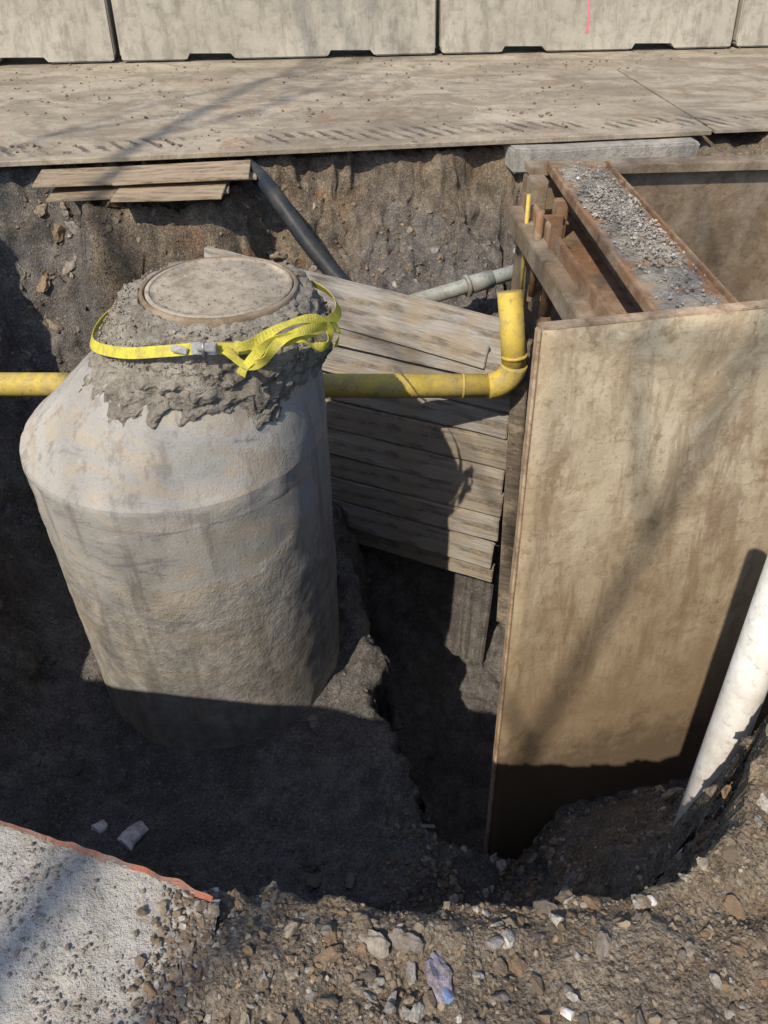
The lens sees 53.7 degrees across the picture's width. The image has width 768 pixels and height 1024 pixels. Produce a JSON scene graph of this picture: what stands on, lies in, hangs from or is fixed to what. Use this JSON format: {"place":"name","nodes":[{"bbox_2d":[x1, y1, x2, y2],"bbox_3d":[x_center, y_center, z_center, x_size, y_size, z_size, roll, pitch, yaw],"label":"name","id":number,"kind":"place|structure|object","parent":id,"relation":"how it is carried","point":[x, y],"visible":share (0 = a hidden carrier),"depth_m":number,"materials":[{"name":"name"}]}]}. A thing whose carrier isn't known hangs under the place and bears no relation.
{"place":"outdoors","nodes":[
{"label":"outdoors","id":0,"kind":"place"},
{"bbox_2d":[0,131,767,1023],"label":"ground","id":1,"kind":"structure","parent":0,"point":[482,185],"depth_m":4.68,"materials":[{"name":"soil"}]},
{"bbox_2d":[91,820,108,834],"bbox_3d":[-1.571,1.747,4.215,0.081,0.038,0.076,32,38,19],"label":"paper scrap","id":2,"kind":"object","parent":1,"relation":"on","point":[101,827],"visible":1,"depth_m":4.20,"materials":[{"name":"grey paper"}]},
{"bbox_2d":[0,824,222,1023],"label":"slab","id":3,"kind":"structure","parent":1,"relation":"on","point":[107,908],"depth_m":1.48,"materials":[{"name":"concrete"}]},
{"bbox_2d":[0,820,213,901],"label":"painted edge","id":4,"kind":"object","parent":3,"relation":"attached to","point":[183,885],"visible":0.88,"depth_m":1.59,"materials":[{"name":"orange paint"}]},
{"bbox_2d":[0,842,219,1023],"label":"grit","id":5,"kind":"object","parent":3,"relation":"on","point":[185,975],"visible":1,"depth_m":1.43,"materials":[{"name":"gravel"}]},
{"bbox_2d":[117,821,149,851],"bbox_3d":[-1.381,1.784,4.185,0.108,0.048,0.184,32,38,19],"label":"rock","id":6,"kind":"object","parent":1,"relation":"on","point":[130,839],"visible":1,"depth_m":4.17,"materials":[{"name":"grey stone"}]},
{"bbox_2d":[32,160,256,202],"bbox_3d":[-1.694,-2.343,5.422,1.557,0.113,0.782,-6,40,-7],"label":"board stack","id":7,"kind":"object","parent":1,"relation":"on","point":[184,181],"visible":0.98,"depth_m":5.39,"materials":[{"name":"brown wood"}]},
{"bbox_2d":[19,256,338,750],"bbox_3d":[-1.064,0.118,4.537,1.655,3.088,1.588,0,40,0],"label":"concrete manhole","id":8,"kind":"object","parent":1,"relation":"on","point":[184,503],"visible":0.87,"depth_m":3.64,"materials":[{"name":"grey concrete"}]},
{"bbox_2d":[90,278,341,377],"bbox_3d":[-0.812,-0.966,3.617,1.245,0.318,1.211,0,40,0],"label":"ratchet strap","id":9,"kind":"object","parent":8,"relation":"attached to","point":[269,342],"visible":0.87,"depth_m":3.18,"materials":[{"name":"fabric"}]},
{"bbox_2d":[0,289,527,398],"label":"yellow gas pipe","id":10,"kind":"object","parent":1,"relation":"on","point":[506,377],"visible":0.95,"depth_m":4.79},
{"bbox_2d":[240,156,352,281],"bbox_3d":[-0.612,-2.020,5.685,0.305,0.927,1.654,-32,49,-32],"label":"black hose","id":11,"kind":"object","parent":1,"relation":"on","point":[271,191],"visible":0.64,"depth_m":5.49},
{"bbox_2d":[323,927,338,942],"bbox_3d":[-0.103,0.824,1.476,0.033,0.026,0.028,-15,42,-17],"label":"rock","id":12,"kind":"object","parent":1,"relation":"on","point":[328,938],"visible":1,"depth_m":1.47,"materials":[{"name":"stone"}]},
{"bbox_2d":[204,246,532,623],"bbox_3d":[-0.099,-0.501,5.952,2.588,2.818,0.247,16,42,18],"label":"timber shoring","id":13,"kind":"object","parent":1,"relation":"on","point":[401,468],"visible":0.52,"depth_m":5.56,"materials":[{"name":"brown wood"}]},
{"bbox_2d":[363,990,377,1003],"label":"rock","id":14,"kind":"object","parent":1,"relation":"on","point":[371,997],"visible":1,"depth_m":1.40,"materials":[{"name":"stone"}]},
{"bbox_2d":[358,929,390,958],"bbox_3d":[-0.018,0.829,1.458,0.067,0.040,0.035,17,43,19],"label":"rock","id":15,"kind":"object","parent":1,"relation":"on","point":[378,944],"visible":1,"depth_m":1.45,"materials":[{"name":"stone"}]},
{"bbox_2d":[389,928,409,952],"bbox_3d":[0.030,0.825,1.462,0.049,0.033,0.029,21,44,23],"label":"rock","id":16,"kind":"object","parent":1,"relation":"on","point":[395,937],"visible":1,"depth_m":1.46,"materials":[{"name":"stone"}]},
{"bbox_2d":[408,1000,425,1023],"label":"rock","id":17,"kind":"object","parent":1,"relation":"on","point":[417,1013],"visible":1,"depth_m":1.36,"materials":[{"name":"stone"}]},
{"bbox_2d":[424,951,452,1004],"bbox_3d":[0.107,0.877,1.421,0.051,0.046,0.101,-14,42,-17],"label":"rock","id":18,"kind":"object","parent":1,"relation":"on","point":[438,973],"visible":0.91,"depth_m":1.42,"materials":[{"name":"stone"}]},
{"bbox_2d":[440,988,454,1000],"bbox_3d":[0.116,0.886,1.397,0.029,0.014,0.028,13,11,-33],"label":"plastic scrap","id":19,"kind":"object","parent":1,"relation":"on","point":[447,994],"visible":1,"depth_m":1.39,"materials":[{"name":"blue plastic"}]},
{"bbox_2d":[410,265,512,301],"bbox_3d":[0.824,-1.740,5.628,1.428,0.339,0.164,-12,41,-14],"label":"grey conduit","id":20,"kind":"object","parent":1,"relation":"on","point":[466,285],"visible":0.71,"depth_m":5.55,"materials":[{"name":"grey plastic"}]},
{"bbox_2d":[507,953,527,976],"bbox_3d":[0.251,0.871,1.459,0.046,0.031,0.035,30,49,31],"label":"rock","id":21,"kind":"object","parent":1,"relation":"on","point":[517,965],"visible":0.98,"depth_m":1.45,"materials":[{"name":"stone"}]},
{"bbox_2d":[521,845,538,862],"bbox_3d":[0.809,1.888,4.195,0.096,0.147,0.143,0,40,0],"label":"rock","id":22,"kind":"object","parent":1,"relation":"on","point":[526,851],"visible":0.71,"depth_m":4.18,"materials":[{"name":"stone"}]},
{"bbox_2d":[560,1006,573,1018],"bbox_3d":[0.331,0.904,1.373,0.023,0.010,0.019,11,30,28],"label":"paper scrap","id":23,"kind":"object","parent":1,"relation":"on","point":[566,1012],"visible":1,"depth_m":1.37,"materials":[{"name":"white paper"}]},
{"bbox_2d":[502,136,699,173],"bbox_3d":[1.750,-2.921,6.168,1.554,0.176,0.358,-6,40,-7],"label":"concrete block","id":24,"kind":"object","parent":1,"relation":"on","point":[517,156],"depth_m":6.03,"materials":[{"name":"grey concrete"}]},
{"bbox_2d":[594,931,611,961],"bbox_3d":[0.418,0.834,1.453,0.029,0.035,0.052,14,42,16],"label":"rock","id":25,"kind":"object","parent":1,"relation":"on","point":[603,943],"visible":1,"depth_m":1.45,"materials":[{"name":"stone"}]},
{"bbox_2d":[483,155,767,859],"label":"trench box","id":26,"kind":"object","parent":1,"relation":"on","point":[640,551],"visible":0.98,"depth_m":3.60,"materials":[{"name":"wood"}]},
{"bbox_2d":[648,895,656,905],"bbox_3d":[0.550,0.796,1.556,0.018,0.010,0.019,10,26,-20],"label":"paper scrap","id":27,"kind":"object","parent":1,"relation":"on","point":[651,898],"visible":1,"depth_m":1.55,"materials":[{"name":"white paper"}]},
{"bbox_2d":[661,555,767,862],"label":"white pvc pipe","id":28,"kind":"object","parent":1,"relation":"on","point":[740,700],"visible":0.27,"depth_m":2.21,"materials":[{"name":"white plastic"}]},
{"bbox_2d":[741,760,766,775],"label":"rock","id":29,"kind":"object","parent":1,"relation":"on","point":[757,767],"visible":0.99,"depth_m":1.73,"materials":[{"name":"stone"}]},
{"bbox_2d":[0,43,767,85],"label":"road","id":30,"kind":"structure","parent":0,"point":[222,66],"depth_m":8.53,"materials":[{"name":"grey asphalt"}]},
{"bbox_2d":[0,0,119,62],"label":"concrete barrier","id":31,"kind":"object","parent":30,"relation":"on","point":[67,31],"visible":0.92,"depth_m":8.35,"materials":[{"name":"grey concrete"}]},
{"bbox_2d":[111,0,435,61],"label":"concrete barrier","id":32,"kind":"object","parent":30,"relation":"on","point":[161,30],"visible":1,"depth_m":8.58,"materials":[{"name":"grey concrete"}]},
{"bbox_2d":[0,67,711,166],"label":"steel road plate","id":33,"kind":"object","parent":30,"relation":"on","point":[105,137],"visible":1,"depth_m":6.54,"materials":[{"name":"metal"}]},
{"bbox_2d":[1,46,767,154],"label":"road clods","id":34,"kind":"object","parent":30,"relation":"on","point":[282,110],"visible":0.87,"depth_m":7.02,"materials":[{"name":"soil"}]},
{"bbox_2d":[436,0,738,53],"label":"concrete barrier","id":35,"kind":"object","parent":30,"relation":"on","point":[478,26],"visible":0.95,"depth_m":8.95,"materials":[{"name":"grey concrete"}]},
{"bbox_2d":[617,64,767,132],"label":"steel road plate","id":36,"kind":"object","parent":30,"relation":"on","point":[726,99],"visible":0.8,"depth_m":7.34,"materials":[{"name":"metal"}]},
{"bbox_2d":[731,0,767,46],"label":"concrete barrier","id":37,"kind":"object","parent":30,"relation":"on","point":[751,25],"visible":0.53,"depth_m":9.19,"materials":[{"name":"grey concrete"}]}
]}

